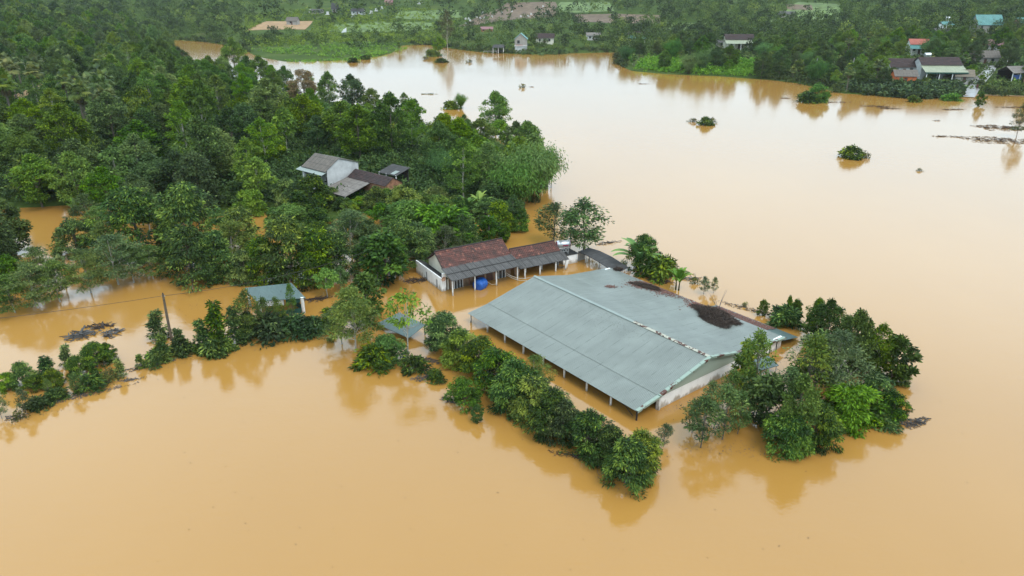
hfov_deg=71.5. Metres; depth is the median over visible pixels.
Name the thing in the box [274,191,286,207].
mango tree
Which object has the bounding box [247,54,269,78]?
broadleaf tree
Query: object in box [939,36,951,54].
broadleaf tree
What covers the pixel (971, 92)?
road
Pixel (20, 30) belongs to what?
dense tree
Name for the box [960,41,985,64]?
dense tree
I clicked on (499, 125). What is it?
young leafed tree
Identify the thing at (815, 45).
broadleaf tree
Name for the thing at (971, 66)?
mango tree
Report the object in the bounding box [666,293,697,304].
leaf litter
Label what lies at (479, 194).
banana plant
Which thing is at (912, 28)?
broadleaf tree
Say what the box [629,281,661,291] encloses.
debris heap
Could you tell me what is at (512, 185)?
bamboo clump
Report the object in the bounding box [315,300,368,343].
feathery tree
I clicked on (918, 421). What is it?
litter mat
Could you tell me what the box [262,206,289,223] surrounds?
round bright tree
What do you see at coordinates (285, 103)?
mango tree
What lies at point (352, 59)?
shrub
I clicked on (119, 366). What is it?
conical tree
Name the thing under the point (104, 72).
fan palm
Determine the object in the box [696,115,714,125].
shrub
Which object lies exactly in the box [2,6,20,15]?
broadleaf tree
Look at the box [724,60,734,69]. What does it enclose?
young leafed tree
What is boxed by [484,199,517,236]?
mango tree
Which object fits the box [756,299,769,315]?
leaf tree
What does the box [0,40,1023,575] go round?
water
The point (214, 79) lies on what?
slender tree
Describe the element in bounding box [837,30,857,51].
broadleaf tree
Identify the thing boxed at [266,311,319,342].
shrub
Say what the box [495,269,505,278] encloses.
window
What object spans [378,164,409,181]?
shed
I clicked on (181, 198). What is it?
mango tree
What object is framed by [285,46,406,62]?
green crops
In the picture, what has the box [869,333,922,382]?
leaf tree
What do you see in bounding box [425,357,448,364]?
litter mat
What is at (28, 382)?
mango tree
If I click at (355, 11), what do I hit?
tomb
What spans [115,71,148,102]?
dense tree
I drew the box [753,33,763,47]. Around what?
dense tree
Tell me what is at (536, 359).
feathery tree
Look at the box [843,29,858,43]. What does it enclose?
broadleaf tree
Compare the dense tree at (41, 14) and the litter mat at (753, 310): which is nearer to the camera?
the litter mat at (753, 310)
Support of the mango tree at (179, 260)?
on the water
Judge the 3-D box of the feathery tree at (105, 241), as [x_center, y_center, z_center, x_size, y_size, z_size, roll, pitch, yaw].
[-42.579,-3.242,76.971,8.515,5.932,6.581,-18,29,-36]
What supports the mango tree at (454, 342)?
on the water
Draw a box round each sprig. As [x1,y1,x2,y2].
[10,408,30,422]
[100,366,119,381]
[102,374,114,386]
[689,276,700,283]
[863,152,870,158]
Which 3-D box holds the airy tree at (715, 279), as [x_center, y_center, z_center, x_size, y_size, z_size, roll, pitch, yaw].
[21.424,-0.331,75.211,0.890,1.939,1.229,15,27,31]
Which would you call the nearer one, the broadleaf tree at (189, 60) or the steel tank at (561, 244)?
the steel tank at (561, 244)
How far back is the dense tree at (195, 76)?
158.78 m
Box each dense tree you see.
[0,31,12,39]
[0,43,11,66]
[0,102,12,123]
[0,105,11,124]
[0,126,47,164]
[0,196,32,251]
[0,210,21,269]
[9,46,44,75]
[13,26,35,51]
[28,25,46,50]
[33,20,44,29]
[35,0,45,7]
[36,11,54,22]
[40,46,64,73]
[45,52,75,84]
[48,1,60,11]
[64,10,72,16]
[74,38,87,55]
[82,44,95,63]
[91,51,107,70]
[92,106,120,137]
[93,30,106,46]
[97,4,105,10]
[107,63,127,91]
[113,172,156,204]
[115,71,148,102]
[127,152,174,194]
[133,107,167,153]
[137,41,152,53]
[146,102,180,139]
[152,150,202,196]
[156,46,165,54]
[157,57,174,73]
[172,48,182,57]
[172,149,224,209]
[175,46,191,57]
[178,79,219,121]
[184,72,217,111]
[198,59,212,71]
[202,70,224,96]
[204,55,218,67]
[207,105,251,157]
[214,83,234,105]
[219,73,235,94]
[228,102,258,139]
[237,55,257,79]
[245,79,258,94]
[276,65,294,91]
[302,115,332,150]
[336,73,365,107]
[360,88,381,111]
[419,121,457,166]
[503,120,525,145]
[650,40,662,55]
[684,41,695,55]
[690,35,704,50]
[706,32,716,48]
[709,46,724,65]
[748,38,764,54]
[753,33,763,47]
[753,51,773,77]
[782,39,792,53]
[782,46,791,59]
[790,51,802,65]
[801,298,847,346]
[803,60,821,76]
[813,38,827,46]
[820,54,832,70]
[831,32,842,45]
[835,56,847,71]
[845,47,859,62]
[854,69,869,84]
[867,45,882,63]
[875,67,892,82]
[899,29,914,46]
[923,37,942,53]
[935,44,949,56]
[957,34,971,52]
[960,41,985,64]
[973,34,990,49]
[999,20,1016,32]
[1001,38,1022,63]
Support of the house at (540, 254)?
on the ground
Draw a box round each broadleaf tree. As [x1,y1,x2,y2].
[0,38,18,53]
[0,123,18,161]
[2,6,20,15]
[3,12,16,25]
[4,97,44,132]
[4,113,40,142]
[4,153,60,206]
[7,25,17,36]
[8,17,26,26]
[13,34,35,49]
[15,19,34,38]
[20,33,39,54]
[34,102,95,150]
[35,36,54,55]
[36,4,50,13]
[36,18,50,26]
[40,25,58,38]
[44,150,100,202]
[52,27,68,38]
[52,138,101,186]
[54,41,85,71]
[61,23,73,29]
[64,29,77,37]
[66,40,84,51]
[71,16,89,29]
[72,31,95,46]
[73,5,84,15]
[76,51,93,72]
[78,165,124,211]
[80,10,94,19]
[84,91,130,137]
[98,40,112,46]
[99,9,112,20]
[100,22,111,30]
[105,31,120,46]
[110,49,128,71]
[113,119,168,156]
[117,132,159,174]
[124,32,132,41]
[125,19,136,28]
[125,58,143,76]
[128,30,137,35]
[130,42,143,55]
[138,28,146,38]
[139,24,147,32]
[139,44,169,71]
[139,66,159,87]
[146,65,177,100]
[151,72,175,105]
[153,38,173,48]
[157,30,175,46]
[162,36,174,46]
[163,83,178,111]
[164,75,211,117]
[165,49,179,68]
[165,52,177,71]
[170,115,230,174]
[173,64,207,80]
[175,56,205,80]
[194,126,239,175]
[210,65,226,80]
[213,56,231,67]
[219,37,246,75]
[225,93,249,118]
[231,73,253,102]
[232,62,253,79]
[245,77,288,117]
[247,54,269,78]
[248,96,276,123]
[266,71,283,92]
[287,93,323,132]
[316,70,339,105]
[317,101,363,144]
[319,107,347,134]
[333,103,380,158]
[369,91,414,150]
[399,92,408,101]
[400,100,414,119]
[418,146,464,179]
[424,112,457,149]
[450,116,478,148]
[455,134,501,173]
[460,114,470,123]
[466,117,498,140]
[470,141,504,182]
[477,90,512,126]
[502,135,538,158]
[509,120,544,145]
[632,37,647,56]
[654,37,663,51]
[658,50,671,68]
[662,37,682,53]
[665,34,680,41]
[691,35,711,55]
[717,44,740,64]
[764,34,783,45]
[777,372,824,438]
[789,39,814,54]
[805,297,830,330]
[810,42,819,50]
[811,56,825,62]
[814,44,833,61]
[833,307,879,375]
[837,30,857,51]
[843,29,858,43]
[845,60,866,79]
[856,39,869,53]
[866,39,883,58]
[866,55,890,74]
[872,40,898,61]
[873,26,889,40]
[886,29,906,46]
[890,35,899,55]
[893,39,909,55]
[905,24,919,38]
[912,29,923,38]
[921,29,930,37]
[928,47,941,56]
[932,30,942,38]
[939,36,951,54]
[942,43,960,56]
[944,28,958,41]
[952,27,971,45]
[990,26,1014,49]
[997,42,1008,55]
[1013,25,1023,46]
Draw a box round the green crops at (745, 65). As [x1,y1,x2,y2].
[633,53,757,75]
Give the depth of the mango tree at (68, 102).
146.48 m
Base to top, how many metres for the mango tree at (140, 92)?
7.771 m
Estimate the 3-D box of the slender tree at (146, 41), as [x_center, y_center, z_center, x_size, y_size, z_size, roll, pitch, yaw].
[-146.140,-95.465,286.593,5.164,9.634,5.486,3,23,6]
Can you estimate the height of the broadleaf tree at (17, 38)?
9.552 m
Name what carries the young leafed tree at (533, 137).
on the ground
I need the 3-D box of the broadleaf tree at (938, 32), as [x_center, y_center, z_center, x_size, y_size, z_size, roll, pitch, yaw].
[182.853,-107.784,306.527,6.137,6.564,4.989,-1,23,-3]
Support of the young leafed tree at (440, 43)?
on the water
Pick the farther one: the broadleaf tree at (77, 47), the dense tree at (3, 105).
the broadleaf tree at (77, 47)
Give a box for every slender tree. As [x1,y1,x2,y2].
[0,66,18,105]
[14,45,34,74]
[18,5,27,12]
[18,74,49,114]
[21,14,33,26]
[27,0,36,5]
[37,88,69,119]
[45,35,58,48]
[53,13,68,24]
[79,12,89,22]
[98,59,116,90]
[100,46,117,59]
[102,53,127,78]
[113,13,121,20]
[117,33,128,41]
[119,41,134,64]
[126,52,145,71]
[136,69,164,103]
[143,62,154,70]
[144,38,151,44]
[146,55,165,75]
[163,99,197,152]
[187,95,212,124]
[205,73,231,109]
[224,65,237,85]
[230,136,263,185]
[243,117,281,161]
[246,68,257,78]
[266,64,275,83]
[301,73,315,91]
[304,88,326,116]
[397,97,427,145]
[440,136,481,196]
[833,314,857,358]
[863,322,897,373]
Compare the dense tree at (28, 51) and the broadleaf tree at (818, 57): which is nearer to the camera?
the dense tree at (28, 51)
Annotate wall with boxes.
[963,72,982,84]
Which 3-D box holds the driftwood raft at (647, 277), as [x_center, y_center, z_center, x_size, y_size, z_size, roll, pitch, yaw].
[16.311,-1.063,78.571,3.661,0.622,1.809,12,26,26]
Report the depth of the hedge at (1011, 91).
214.30 m
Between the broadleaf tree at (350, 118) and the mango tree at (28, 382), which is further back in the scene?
the broadleaf tree at (350, 118)
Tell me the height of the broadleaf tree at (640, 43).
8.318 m
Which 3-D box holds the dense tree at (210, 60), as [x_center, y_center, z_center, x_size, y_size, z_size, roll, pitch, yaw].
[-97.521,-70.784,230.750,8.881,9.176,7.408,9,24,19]
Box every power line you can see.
[3,296,159,317]
[164,251,365,295]
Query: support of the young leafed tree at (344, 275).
on the water
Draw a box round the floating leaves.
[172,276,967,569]
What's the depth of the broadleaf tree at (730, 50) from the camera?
265.11 m
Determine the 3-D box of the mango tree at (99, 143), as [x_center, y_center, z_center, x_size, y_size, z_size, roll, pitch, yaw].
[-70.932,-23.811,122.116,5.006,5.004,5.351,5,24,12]
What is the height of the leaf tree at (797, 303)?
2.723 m
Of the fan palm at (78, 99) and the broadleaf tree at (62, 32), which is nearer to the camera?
the fan palm at (78, 99)
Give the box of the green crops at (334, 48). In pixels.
[251,40,402,56]
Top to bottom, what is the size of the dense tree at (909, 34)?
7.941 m
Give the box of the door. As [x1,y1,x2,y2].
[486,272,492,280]
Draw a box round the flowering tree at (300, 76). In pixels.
[286,69,319,98]
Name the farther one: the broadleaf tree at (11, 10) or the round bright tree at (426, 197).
the broadleaf tree at (11, 10)
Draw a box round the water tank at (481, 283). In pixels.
[473,277,487,289]
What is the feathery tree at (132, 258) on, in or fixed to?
on the water
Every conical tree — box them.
[36,355,59,382]
[58,342,72,370]
[88,363,98,373]
[94,370,105,383]
[110,358,127,380]
[134,354,147,369]
[144,308,178,342]
[153,332,174,357]
[156,339,173,361]
[170,328,192,358]
[190,318,210,353]
[202,299,233,350]
[223,305,249,344]
[234,328,247,346]
[321,307,334,329]
[727,338,758,394]
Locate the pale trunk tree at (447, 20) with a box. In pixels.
[438,9,453,49]
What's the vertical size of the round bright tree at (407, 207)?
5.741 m
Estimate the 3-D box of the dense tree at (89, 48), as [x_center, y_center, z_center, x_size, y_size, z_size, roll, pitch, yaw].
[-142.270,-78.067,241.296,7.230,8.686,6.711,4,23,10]
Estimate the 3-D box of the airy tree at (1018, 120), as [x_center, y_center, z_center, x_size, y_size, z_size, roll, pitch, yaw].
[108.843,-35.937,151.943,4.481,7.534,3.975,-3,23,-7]
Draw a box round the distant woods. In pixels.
[0,0,1023,53]
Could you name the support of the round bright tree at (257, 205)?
on the ground
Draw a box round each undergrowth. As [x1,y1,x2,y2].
[0,50,506,209]
[171,34,1023,97]
[243,4,457,48]
[463,4,1023,89]
[517,47,570,55]
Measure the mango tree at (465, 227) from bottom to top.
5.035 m
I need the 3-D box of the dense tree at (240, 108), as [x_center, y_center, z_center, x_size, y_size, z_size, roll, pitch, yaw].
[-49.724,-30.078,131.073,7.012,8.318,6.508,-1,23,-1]
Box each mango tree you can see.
[0,161,9,177]
[0,371,19,394]
[3,147,59,200]
[4,360,38,390]
[20,373,44,393]
[39,73,70,102]
[39,107,72,143]
[40,367,67,389]
[47,217,102,259]
[48,93,75,110]
[64,354,89,378]
[77,185,180,265]
[77,340,113,370]
[86,135,111,156]
[97,342,118,362]
[121,83,155,114]
[124,96,146,120]
[132,101,166,130]
[148,181,233,259]
[153,223,228,293]
[188,229,234,283]
[215,205,260,252]
[223,125,236,146]
[224,249,259,286]
[238,310,259,343]
[241,235,289,285]
[252,214,320,291]
[254,122,286,161]
[271,178,293,200]
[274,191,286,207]
[276,96,310,136]
[283,181,311,197]
[284,83,300,96]
[287,226,348,289]
[291,202,307,217]
[294,173,333,211]
[302,207,334,229]
[304,219,332,242]
[314,229,364,278]
[326,187,341,202]
[331,196,344,211]
[337,217,356,236]
[349,191,359,201]
[350,202,361,214]
[351,218,382,250]
[362,186,388,211]
[375,187,391,199]
[385,184,424,205]
[385,217,434,268]
[405,221,436,263]
[408,111,423,126]
[422,185,447,197]
[423,310,464,351]
[429,193,450,205]
[438,328,478,370]
[442,201,455,211]
[446,211,481,245]
[451,197,471,215]
[456,334,497,381]
[470,346,526,395]
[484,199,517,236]
[485,356,539,421]
[505,205,529,231]
[506,373,553,429]
[522,385,575,447]
[536,399,580,446]
[556,408,615,469]
[585,423,626,470]
[599,433,656,501]
[621,233,661,270]
[623,427,663,488]
[760,408,817,462]
[788,58,805,73]
[804,399,845,455]
[825,65,842,78]
[828,49,838,63]
[848,371,902,421]
[881,391,914,428]
[892,363,912,387]
[923,74,936,78]
[944,74,953,79]
[966,64,977,73]
[975,79,985,88]
[995,60,1003,67]
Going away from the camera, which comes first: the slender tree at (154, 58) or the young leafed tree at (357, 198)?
the young leafed tree at (357, 198)
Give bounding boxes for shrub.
[23,394,55,415]
[41,387,72,406]
[71,372,109,395]
[142,350,174,369]
[143,347,167,360]
[170,339,195,358]
[191,341,206,356]
[194,336,232,360]
[215,337,239,353]
[246,309,293,349]
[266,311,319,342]
[295,315,328,340]
[347,57,357,62]
[348,341,398,376]
[358,54,370,59]
[399,353,432,376]
[424,48,442,56]
[424,367,447,384]
[434,58,448,62]
[440,100,461,109]
[631,253,679,284]
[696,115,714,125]
[764,303,805,330]
[796,90,823,103]
[837,143,866,160]
[848,408,886,431]
[867,409,903,434]
[906,94,922,102]
[938,92,963,101]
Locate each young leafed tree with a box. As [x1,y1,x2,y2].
[0,254,21,279]
[93,145,136,179]
[174,55,184,69]
[234,156,279,191]
[237,74,257,87]
[271,106,299,149]
[311,267,339,296]
[334,265,349,285]
[337,201,355,216]
[342,100,350,108]
[351,196,362,206]
[361,102,373,110]
[364,201,388,225]
[431,36,446,50]
[490,118,507,141]
[525,133,547,155]
[628,54,637,64]
[707,43,715,52]
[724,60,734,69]
[787,295,793,308]
[830,69,841,78]
[830,74,840,82]
[856,54,866,61]
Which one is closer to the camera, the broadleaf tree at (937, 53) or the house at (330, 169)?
the house at (330, 169)
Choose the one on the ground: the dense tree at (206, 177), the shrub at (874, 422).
the dense tree at (206, 177)
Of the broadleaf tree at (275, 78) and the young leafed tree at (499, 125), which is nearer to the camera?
the young leafed tree at (499, 125)
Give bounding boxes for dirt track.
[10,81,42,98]
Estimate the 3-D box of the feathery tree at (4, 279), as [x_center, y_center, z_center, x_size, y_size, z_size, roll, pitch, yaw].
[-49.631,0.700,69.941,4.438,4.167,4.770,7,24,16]
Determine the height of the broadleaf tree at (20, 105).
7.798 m
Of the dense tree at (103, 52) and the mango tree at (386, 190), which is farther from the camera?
the dense tree at (103, 52)
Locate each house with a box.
[296,153,359,188]
[329,169,401,197]
[416,237,522,295]
[480,27,492,31]
[508,240,569,277]
[514,33,527,51]
[535,33,554,43]
[585,32,600,39]
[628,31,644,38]
[722,34,753,49]
[887,58,916,69]
[891,69,918,82]
[904,39,929,54]
[914,57,968,79]
[939,21,954,27]
[969,50,1000,64]
[970,15,1003,32]
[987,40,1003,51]
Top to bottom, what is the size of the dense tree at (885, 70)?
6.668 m
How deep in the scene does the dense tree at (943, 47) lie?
255.11 m
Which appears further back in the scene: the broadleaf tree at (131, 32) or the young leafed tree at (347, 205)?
the broadleaf tree at (131, 32)
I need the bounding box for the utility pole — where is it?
[162,293,172,340]
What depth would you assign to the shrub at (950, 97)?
201.60 m
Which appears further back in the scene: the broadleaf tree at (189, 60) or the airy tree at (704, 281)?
the broadleaf tree at (189, 60)
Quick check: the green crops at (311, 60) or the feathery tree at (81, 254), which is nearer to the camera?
the feathery tree at (81, 254)
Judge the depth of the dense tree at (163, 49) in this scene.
264.90 m
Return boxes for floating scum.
[7,341,303,427]
[442,369,649,496]
[464,320,635,417]
[679,414,918,456]
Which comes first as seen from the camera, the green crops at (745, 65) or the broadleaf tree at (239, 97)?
the broadleaf tree at (239, 97)
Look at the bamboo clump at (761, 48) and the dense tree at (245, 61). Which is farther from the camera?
the bamboo clump at (761, 48)
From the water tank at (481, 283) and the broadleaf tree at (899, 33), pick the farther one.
the broadleaf tree at (899, 33)
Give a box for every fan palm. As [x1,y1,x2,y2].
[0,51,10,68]
[0,57,20,98]
[0,70,18,105]
[9,55,23,83]
[21,62,44,88]
[24,51,43,86]
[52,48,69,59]
[52,253,64,276]
[54,61,69,93]
[54,71,74,98]
[57,58,79,88]
[64,78,93,124]
[70,70,78,82]
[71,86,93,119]
[78,71,97,105]
[85,63,105,82]
[89,73,112,95]
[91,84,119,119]
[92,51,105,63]
[95,68,115,85]
[631,54,636,66]
[789,66,796,76]
[843,65,855,91]
[845,36,853,48]
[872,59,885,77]
[960,53,971,65]
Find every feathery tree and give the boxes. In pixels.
[0,274,39,313]
[1,262,66,308]
[14,246,64,286]
[27,259,84,301]
[62,192,107,221]
[62,248,113,293]
[76,232,157,284]
[79,205,121,233]
[103,243,163,282]
[126,187,160,230]
[136,244,165,278]
[213,219,249,257]
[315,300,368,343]
[325,286,386,351]
[326,208,381,254]
[429,224,466,251]
[524,352,557,391]
[781,328,884,389]
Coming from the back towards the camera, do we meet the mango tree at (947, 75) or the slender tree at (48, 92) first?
the mango tree at (947, 75)
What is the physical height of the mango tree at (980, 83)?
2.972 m
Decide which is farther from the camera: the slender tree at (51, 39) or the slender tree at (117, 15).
the slender tree at (117, 15)
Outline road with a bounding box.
[963,60,1007,96]
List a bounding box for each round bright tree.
[224,189,270,217]
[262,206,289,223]
[264,202,307,227]
[368,333,409,370]
[378,200,403,224]
[380,199,432,228]
[408,201,483,252]
[417,191,434,204]
[442,375,483,413]
[469,196,503,223]
[475,180,526,201]
[808,82,831,102]
[809,381,906,439]
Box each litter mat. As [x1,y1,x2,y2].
[4,413,27,420]
[43,381,138,405]
[124,354,193,371]
[410,374,428,381]
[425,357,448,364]
[719,300,768,311]
[900,416,931,429]
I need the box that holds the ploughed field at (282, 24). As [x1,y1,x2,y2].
[249,21,311,29]
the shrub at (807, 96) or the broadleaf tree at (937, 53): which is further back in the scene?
the broadleaf tree at (937, 53)
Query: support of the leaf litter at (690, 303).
on the barn
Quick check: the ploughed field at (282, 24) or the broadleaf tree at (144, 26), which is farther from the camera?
the ploughed field at (282, 24)
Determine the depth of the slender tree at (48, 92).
135.42 m
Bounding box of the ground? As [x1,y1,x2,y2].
[0,0,1023,219]
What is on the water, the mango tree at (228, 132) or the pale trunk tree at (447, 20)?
the pale trunk tree at (447, 20)
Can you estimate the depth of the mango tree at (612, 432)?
47.57 m
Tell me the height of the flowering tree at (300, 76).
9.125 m
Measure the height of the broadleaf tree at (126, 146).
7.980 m
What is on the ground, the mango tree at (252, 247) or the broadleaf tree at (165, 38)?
the broadleaf tree at (165, 38)
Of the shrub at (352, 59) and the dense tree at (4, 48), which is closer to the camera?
the dense tree at (4, 48)
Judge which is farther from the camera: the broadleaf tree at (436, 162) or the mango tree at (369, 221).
the broadleaf tree at (436, 162)
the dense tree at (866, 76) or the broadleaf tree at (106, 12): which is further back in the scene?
the broadleaf tree at (106, 12)
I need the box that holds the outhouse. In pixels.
[559,248,577,267]
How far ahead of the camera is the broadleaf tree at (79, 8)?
459.83 m
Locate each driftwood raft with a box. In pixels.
[59,325,101,341]
[85,321,115,329]
[100,328,124,338]
[117,376,144,381]
[300,295,330,302]
[403,277,426,283]
[548,449,582,459]
[598,240,620,244]
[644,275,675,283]
[683,276,700,280]
[955,136,1023,143]
[970,124,1018,130]
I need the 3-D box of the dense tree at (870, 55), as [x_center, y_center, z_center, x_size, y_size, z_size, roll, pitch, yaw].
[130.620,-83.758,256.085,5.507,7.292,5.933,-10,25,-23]
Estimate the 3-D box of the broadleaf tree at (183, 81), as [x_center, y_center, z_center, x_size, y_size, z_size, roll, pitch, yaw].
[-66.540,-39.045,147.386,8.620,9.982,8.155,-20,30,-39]
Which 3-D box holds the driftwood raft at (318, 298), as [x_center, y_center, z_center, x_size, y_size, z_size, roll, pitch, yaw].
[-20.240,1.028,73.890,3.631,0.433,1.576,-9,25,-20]
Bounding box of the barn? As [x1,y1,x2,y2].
[468,268,796,420]
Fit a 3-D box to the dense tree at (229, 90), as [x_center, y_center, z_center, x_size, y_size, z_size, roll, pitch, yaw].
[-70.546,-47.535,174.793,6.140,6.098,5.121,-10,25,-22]
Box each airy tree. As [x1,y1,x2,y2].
[0,395,9,417]
[13,387,34,412]
[41,378,53,394]
[65,371,82,391]
[83,221,115,260]
[188,185,219,224]
[231,287,262,331]
[252,296,273,321]
[268,296,287,316]
[285,283,296,311]
[505,194,525,224]
[532,201,567,240]
[558,196,614,249]
[558,210,581,246]
[655,422,674,446]
[679,397,708,429]
[682,394,725,447]
[699,276,710,293]
[700,382,750,439]
[703,380,726,416]
[710,277,718,292]
[719,368,749,412]
[729,389,752,433]
[736,327,778,392]
[771,364,804,413]
[784,331,834,402]
[799,328,852,386]
[1009,103,1023,136]
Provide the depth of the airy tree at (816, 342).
52.90 m
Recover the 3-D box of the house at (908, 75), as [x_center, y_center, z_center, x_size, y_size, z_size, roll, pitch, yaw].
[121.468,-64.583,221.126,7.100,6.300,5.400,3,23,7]
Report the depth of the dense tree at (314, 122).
129.20 m
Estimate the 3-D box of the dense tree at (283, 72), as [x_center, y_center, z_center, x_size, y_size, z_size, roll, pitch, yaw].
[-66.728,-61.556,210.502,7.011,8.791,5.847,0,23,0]
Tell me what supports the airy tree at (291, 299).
on the water
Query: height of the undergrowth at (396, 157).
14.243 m
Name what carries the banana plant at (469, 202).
on the ground
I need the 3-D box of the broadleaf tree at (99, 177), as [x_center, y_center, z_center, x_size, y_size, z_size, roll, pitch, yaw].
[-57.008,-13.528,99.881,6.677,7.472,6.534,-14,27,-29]
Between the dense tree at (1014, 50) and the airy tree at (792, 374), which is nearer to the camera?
the airy tree at (792, 374)
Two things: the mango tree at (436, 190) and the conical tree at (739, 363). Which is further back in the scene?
the mango tree at (436, 190)
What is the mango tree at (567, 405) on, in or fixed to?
on the water
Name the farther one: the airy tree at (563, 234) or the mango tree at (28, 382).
the airy tree at (563, 234)
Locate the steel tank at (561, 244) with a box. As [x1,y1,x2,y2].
[556,240,570,251]
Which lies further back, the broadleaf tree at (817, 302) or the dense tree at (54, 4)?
the dense tree at (54, 4)
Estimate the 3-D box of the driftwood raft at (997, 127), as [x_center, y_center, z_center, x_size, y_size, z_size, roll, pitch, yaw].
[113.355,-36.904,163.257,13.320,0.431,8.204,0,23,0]
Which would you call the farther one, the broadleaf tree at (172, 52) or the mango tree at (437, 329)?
the broadleaf tree at (172, 52)
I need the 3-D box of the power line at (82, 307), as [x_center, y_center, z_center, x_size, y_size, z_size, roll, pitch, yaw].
[-46.643,2.638,60.045,31.866,0.648,0.036,-6,24,-14]
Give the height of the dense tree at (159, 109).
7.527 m
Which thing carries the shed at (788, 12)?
on the ground
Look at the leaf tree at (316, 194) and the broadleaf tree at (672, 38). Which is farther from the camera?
the broadleaf tree at (672, 38)
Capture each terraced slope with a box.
[460,2,556,25]
[575,14,659,22]
[787,4,812,11]
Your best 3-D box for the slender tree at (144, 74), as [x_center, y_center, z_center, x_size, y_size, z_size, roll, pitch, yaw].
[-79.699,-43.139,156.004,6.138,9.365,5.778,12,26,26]
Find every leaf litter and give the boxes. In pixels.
[624,279,680,297]
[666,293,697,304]
[679,300,701,309]
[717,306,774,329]
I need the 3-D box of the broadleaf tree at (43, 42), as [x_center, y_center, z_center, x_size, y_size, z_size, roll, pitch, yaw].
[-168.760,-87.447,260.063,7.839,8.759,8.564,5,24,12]
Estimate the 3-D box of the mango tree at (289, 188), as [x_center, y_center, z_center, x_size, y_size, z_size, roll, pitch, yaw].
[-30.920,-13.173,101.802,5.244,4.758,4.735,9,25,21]
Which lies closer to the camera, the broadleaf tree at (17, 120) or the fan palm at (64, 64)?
the broadleaf tree at (17, 120)
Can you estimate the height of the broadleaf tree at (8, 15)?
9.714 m
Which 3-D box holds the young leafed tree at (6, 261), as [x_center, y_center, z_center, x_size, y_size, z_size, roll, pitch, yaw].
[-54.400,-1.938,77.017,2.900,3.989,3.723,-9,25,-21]
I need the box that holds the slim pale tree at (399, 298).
[380,286,432,355]
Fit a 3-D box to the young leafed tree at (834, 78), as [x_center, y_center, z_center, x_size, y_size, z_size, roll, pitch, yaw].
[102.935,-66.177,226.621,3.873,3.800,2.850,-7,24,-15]
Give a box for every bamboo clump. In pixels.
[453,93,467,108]
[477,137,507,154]
[481,150,556,204]
[483,135,568,203]
[538,140,564,188]
[617,45,635,61]
[663,36,684,57]
[677,50,698,73]
[695,48,714,68]
[752,41,779,53]
[768,44,791,52]
[798,48,816,64]
[805,59,833,83]
[831,41,846,52]
[873,36,894,42]
[918,35,945,52]
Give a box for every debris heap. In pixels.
[613,265,624,270]
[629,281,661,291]
[689,303,742,328]
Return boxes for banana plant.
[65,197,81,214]
[458,195,477,209]
[470,190,492,203]
[611,238,661,271]
[667,267,693,290]
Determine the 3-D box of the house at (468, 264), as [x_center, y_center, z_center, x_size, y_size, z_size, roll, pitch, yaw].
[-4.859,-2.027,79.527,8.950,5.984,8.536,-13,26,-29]
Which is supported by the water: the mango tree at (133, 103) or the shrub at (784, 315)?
the shrub at (784, 315)
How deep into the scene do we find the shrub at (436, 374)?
58.37 m
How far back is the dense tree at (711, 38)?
312.83 m
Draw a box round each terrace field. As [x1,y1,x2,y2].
[328,21,433,31]
[396,10,461,18]
[557,2,613,12]
[770,2,839,21]
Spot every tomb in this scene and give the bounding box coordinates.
[311,9,323,13]
[331,3,338,12]
[350,8,365,14]
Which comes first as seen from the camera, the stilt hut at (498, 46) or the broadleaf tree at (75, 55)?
the broadleaf tree at (75, 55)
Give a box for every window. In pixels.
[454,279,462,288]
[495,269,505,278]
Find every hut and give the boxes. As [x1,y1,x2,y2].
[286,17,299,24]
[492,44,504,53]
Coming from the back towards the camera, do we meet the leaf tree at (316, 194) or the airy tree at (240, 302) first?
the leaf tree at (316, 194)
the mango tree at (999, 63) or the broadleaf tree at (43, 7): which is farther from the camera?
the broadleaf tree at (43, 7)
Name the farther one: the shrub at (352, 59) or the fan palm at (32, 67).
the shrub at (352, 59)
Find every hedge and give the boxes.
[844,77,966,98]
[991,84,1023,92]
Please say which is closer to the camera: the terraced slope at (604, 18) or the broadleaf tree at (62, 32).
the broadleaf tree at (62, 32)
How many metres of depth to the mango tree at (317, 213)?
93.14 m
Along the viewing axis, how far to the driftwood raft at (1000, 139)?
149.82 m
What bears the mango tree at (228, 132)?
on the ground
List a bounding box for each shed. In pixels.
[246,283,305,313]
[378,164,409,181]
[378,312,425,337]
[578,248,628,270]
[753,356,778,372]
[778,11,795,17]
[952,69,975,82]
[997,66,1023,81]
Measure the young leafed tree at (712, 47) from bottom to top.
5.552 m
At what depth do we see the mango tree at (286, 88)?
193.37 m
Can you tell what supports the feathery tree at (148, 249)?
on the water
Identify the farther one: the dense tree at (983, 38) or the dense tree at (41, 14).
the dense tree at (41, 14)
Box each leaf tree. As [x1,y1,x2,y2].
[278,190,319,218]
[282,189,314,212]
[312,191,327,206]
[347,270,386,324]
[351,226,409,286]
[379,206,395,221]
[470,404,484,423]
[475,215,505,241]
[480,183,508,201]
[498,222,510,241]
[728,369,800,431]
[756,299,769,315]
[791,299,802,318]
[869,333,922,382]
[974,91,987,106]

